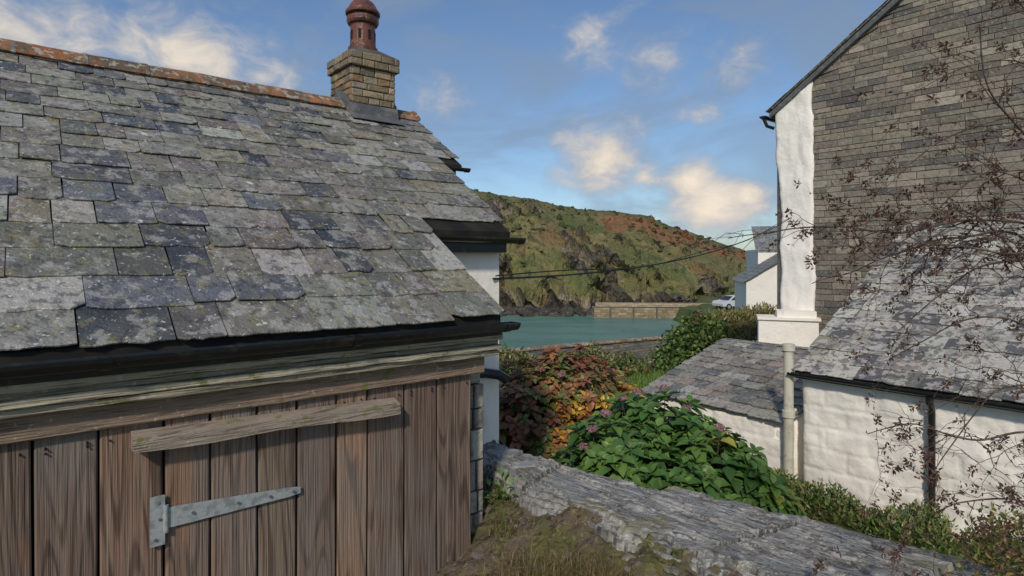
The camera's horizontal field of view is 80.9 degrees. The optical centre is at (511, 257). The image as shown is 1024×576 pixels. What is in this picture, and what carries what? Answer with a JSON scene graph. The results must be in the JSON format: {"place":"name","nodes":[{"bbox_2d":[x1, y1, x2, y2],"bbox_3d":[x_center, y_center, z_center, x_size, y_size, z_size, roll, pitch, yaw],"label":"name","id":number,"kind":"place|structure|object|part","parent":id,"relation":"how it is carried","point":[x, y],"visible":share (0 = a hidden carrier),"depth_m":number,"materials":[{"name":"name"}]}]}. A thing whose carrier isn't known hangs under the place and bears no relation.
{"place":"outdoors","nodes":[
{"label":"outdoors","id":0,"kind":"place"},
{"bbox_2d":[0,0,885,250],"label":"sky","id":1,"kind":"structure","parent":0,"point":[643,107],"materials":[{"name":"blue"}]},
{"bbox_2d":[483,503,613,575],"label":"bank grass","id":2,"kind":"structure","parent":0,"point":[506,528],"depth_m":3.29,"materials":[{"name":"green plant"}]},
{"bbox_2d":[499,314,679,348],"bbox_3d":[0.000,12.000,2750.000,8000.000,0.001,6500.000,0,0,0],"label":"sea","id":3,"kind":"structure","parent":0,"point":[542,330],"depth_m":100.82,"materials":[{"name":"liquid"}]},
{"bbox_2d":[470,188,745,308],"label":"headland hill","id":4,"kind":"structure","parent":0,"point":[591,241],"depth_m":154.63,"materials":[{"name":"green plant"}]},
{"bbox_2d":[474,189,744,259],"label":"headland scrub","id":5,"kind":"object","parent":4,"relation":"on","point":[559,207],"visible":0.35,"depth_m":202.16,"materials":[{"name":"plant"}]},
{"bbox_2d":[673,306,734,321],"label":"parking ground","id":6,"kind":"structure","parent":0,"point":[685,310],"depth_m":65.70,"materials":[{"name":"green plant"}]},
{"bbox_2d":[712,295,734,309],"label":"parked car","id":7,"kind":"object","parent":6,"relation":"on","point":[727,301],"visible":0.47,"depth_m":63.03,"materials":[{"name":"silver metal"}]},
{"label":"windows","id":8,"kind":"part","parent":7,"relation":"part of","materials":[{"name":"grey glass"}]},
{"bbox_2d":[482,440,1016,575],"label":"slate coping","id":9,"kind":"object","parent":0,"point":[707,531],"visible":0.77,"depth_m":2.97,"materials":[{"name":"grey stone"}]},
{"bbox_2d":[480,449,539,468],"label":"loose slates","id":10,"kind":"object","parent":9,"relation":"on","point":[505,453],"visible":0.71,"depth_m":4.02,"materials":[{"name":"grey stone"}]},
{"bbox_2d":[499,293,1021,574],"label":"ground","id":11,"kind":"structure","parent":0,"point":[708,302],"depth_m":6.03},
{"bbox_2d":[0,0,525,575],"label":"slate roof cottage","id":12,"kind":"structure","parent":11,"relation":"on","point":[246,328],"depth_m":2.83,"materials":[{"name":"grey stone"}]},
{"bbox_2d":[492,217,790,279],"bbox_3d":[2.443,-0.291,7.550,0.026,0.899,8.266,0,0,39],"label":"power cable","id":13,"kind":"object","parent":12,"relation":"attached to","point":[616,269],"visible":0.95,"depth_m":5.51,"materials":[{"name":"rubber"}]},
{"bbox_2d":[500,304,591,316],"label":"shore rocks","id":14,"kind":"object","parent":11,"relation":"on","point":[527,310],"visible":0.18,"depth_m":126.49,"materials":[{"name":"grey stone"}]},
{"bbox_2d":[499,344,643,464],"bbox_3d":[0.578,1.928,7.787,2.015,1.624,2.594,0,0,31],"label":"hydrangea bush","id":15,"kind":"object","parent":11,"relation":"on","point":[539,411],"visible":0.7,"depth_m":7.17,"materials":[{"name":"orange plant"}]},
{"bbox_2d":[499,340,656,381],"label":"mixed shrubs","id":16,"kind":"object","parent":11,"relation":"on","point":[618,363],"visible":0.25,"depth_m":14.12,"materials":[{"name":"green plant"}]},
{"bbox_2d":[499,339,669,367],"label":"wall stones","id":17,"kind":"object","parent":11,"relation":"on","point":[643,349],"depth_m":26.04,"materials":[{"name":"grey stone"}]},
{"bbox_2d":[499,336,666,351],"bbox_3d":[1.624,3.510,23.844,16.409,0.390,0.430,0,0,-35],"label":"wall coping","id":18,"kind":"object","parent":17,"relation":"on","point":[586,343],"depth_m":24.66,"materials":[{"name":"grey stone"}]},
{"bbox_2d":[432,480,742,575],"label":"earth bank","id":19,"kind":"structure","parent":11,"relation":"on","point":[557,531],"depth_m":3.13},
{"bbox_2d":[483,467,529,505],"bbox_3d":[-0.085,1.373,3.644,0.451,0.156,0.311,0,0,0],"label":"pennywort plant","id":20,"kind":"object","parent":19,"relation":"on","point":[497,485],"visible":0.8,"depth_m":3.61,"materials":[{"name":"green plant"}]},
{"bbox_2d":[449,534,676,575],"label":"tussock grass","id":21,"kind":"structure","parent":19,"relation":"on","point":[586,568],"depth_m":2.87,"materials":[{"name":"green plant"}]},
{"bbox_2d":[470,500,679,575],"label":"bank stones","id":22,"kind":"object","parent":19,"relation":"on","point":[671,570],"visible":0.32,"depth_m":3.03,"materials":[{"name":"grey stone"}]},
{"bbox_2d":[634,0,1023,575],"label":"bare shrub","id":23,"kind":"object","parent":19,"relation":"on","point":[1006,254],"visible":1,"depth_m":2.37,"materials":[{"name":"brown plant"}]},
{"bbox_2d":[618,369,666,395],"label":"lawn grass","id":24,"kind":"structure","parent":11,"relation":"on","point":[641,380],"depth_m":13.44,"materials":[{"name":"green plant"}]},
{"bbox_2d":[592,302,711,317],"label":"harbour quay","id":25,"kind":"structure","parent":11,"relation":"on","point":[628,310],"depth_m":120.75,"materials":[{"name":"stone"}]},
{"bbox_2d":[549,384,806,515],"bbox_3d":[1.381,1.885,5.572,2.223,1.296,2.191,0,0,0],"label":"hydrangea bush","id":26,"kind":"object","parent":11,"relation":"on","point":[637,439],"visible":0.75,"depth_m":5.13,"materials":[{"name":"green plant"}]},
{"bbox_2d":[646,309,738,372],"bbox_3d":[4.723,2.398,15.946,1.885,1.862,4.284,0,0,35],"label":"ivy hedge","id":27,"kind":"object","parent":11,"relation":"on","point":[690,339],"visible":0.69,"depth_m":15.59,"materials":[{"name":"green plant"}]},
{"bbox_2d":[642,338,808,481],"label":"outbuilding","id":28,"kind":"structure","parent":11,"relation":"on","point":[735,385],"depth_m":8.26,"materials":[{"name":"stone"}]},
{"bbox_2d":[756,309,820,346],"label":"white buttress","id":29,"kind":"structure","parent":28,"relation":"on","point":[796,327],"depth_m":10.39,"materials":[{"name":"white paint"}]},
{"bbox_2d":[686,301,776,340],"bbox_3d":[7.067,2.285,18.640,2.798,1.849,4.635,0,0,39],"label":"heather hedge","id":30,"kind":"object","parent":11,"relation":"on","point":[743,321],"visible":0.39,"depth_m":18.31,"materials":[{"name":"green plant"}]},
{"bbox_2d":[732,226,776,341],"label":"white cottage","id":31,"kind":"structure","parent":11,"relation":"on","point":[755,281],"depth_m":26.16,"materials":[{"name":"paint"}]},
{"bbox_2d":[773,467,1023,574],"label":"wall foot weeds","id":32,"kind":"object","parent":11,"relation":"on","point":[815,496],"depth_m":5.92,"materials":[{"name":"green plant"}]},
{"bbox_2d":[777,0,1023,324],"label":"house body","id":33,"kind":"structure","parent":11,"relation":"on","point":[779,269],"depth_m":9.88,"materials":[{"name":"grey stone"}]},
{"bbox_2d":[759,116,774,129],"bbox_3d":[7.032,-2.502,13.035,6.158,0.249,0.205,0,0,-39],"label":"house gutter","id":34,"kind":"object","parent":33,"relation":"attached to","point":[765,119],"visible":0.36,"depth_m":11.13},
{"bbox_2d":[775,81,816,310],"bbox_3d":[5.096,0.044,10.792,0.158,6.312,0.749,0,0,-39],"label":"white corner","id":35,"kind":"object","parent":33,"relation":"attached to","point":[794,118],"visible":0.61,"depth_m":10.72,"materials":[{"name":"white paint"}]},
{"bbox_2d":[769,0,901,119],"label":"trim","id":36,"kind":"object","parent":33,"relation":"on","point":[859,34],"visible":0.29,"depth_m":10.16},
{"bbox_2d":[765,0,891,112],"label":"verge slates","id":37,"kind":"object","parent":36,"relation":"on","point":[836,48],"visible":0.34,"depth_m":10.20,"materials":[{"name":"grey stone"}]},
{"bbox_2d":[812,0,1023,332],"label":"gable stones","id":38,"kind":"object","parent":33,"relation":"attached to","point":[892,61],"visible":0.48,"depth_m":9.40,"materials":[{"name":"grey stone"}]},
{"bbox_2d":[803,379,1023,545],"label":"leanto walls","id":39,"kind":"structure","parent":11,"relation":"on","point":[840,445],"depth_m":6.21,"materials":[{"name":"white paint"}]},
{"bbox_2d":[782,343,796,483],"bbox_3d":[3.281,1.952,7.057,0.215,1.895,0.143,0,0,-12],"label":"soil pipe","id":40,"kind":"object","parent":39,"relation":"attached to","point":[789,410],"visible":0.93,"depth_m":7.01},
{"bbox_2d":[787,372,1023,532],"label":"leanto gutter","id":41,"kind":"object","parent":39,"relation":"attached to","point":[928,396],"visible":0.7,"depth_m":5.92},
{"bbox_2d":[794,228,1023,412],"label":"leanto deck","id":42,"kind":"structure","parent":39,"relation":"on","point":[945,393],"depth_m":6.08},
{"bbox_2d":[791,218,1023,402],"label":"leanto slates","id":43,"kind":"object","parent":42,"relation":"on","point":[822,358],"visible":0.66,"depth_m":6.93,"materials":[{"name":"grey stone"}]},
{"bbox_2d":[942,493,1023,575],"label":"yellowing shrub","id":44,"kind":"object","parent":11,"relation":"on","point":[993,563],"visible":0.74,"depth_m":2.62,"materials":[{"name":"green plant"}]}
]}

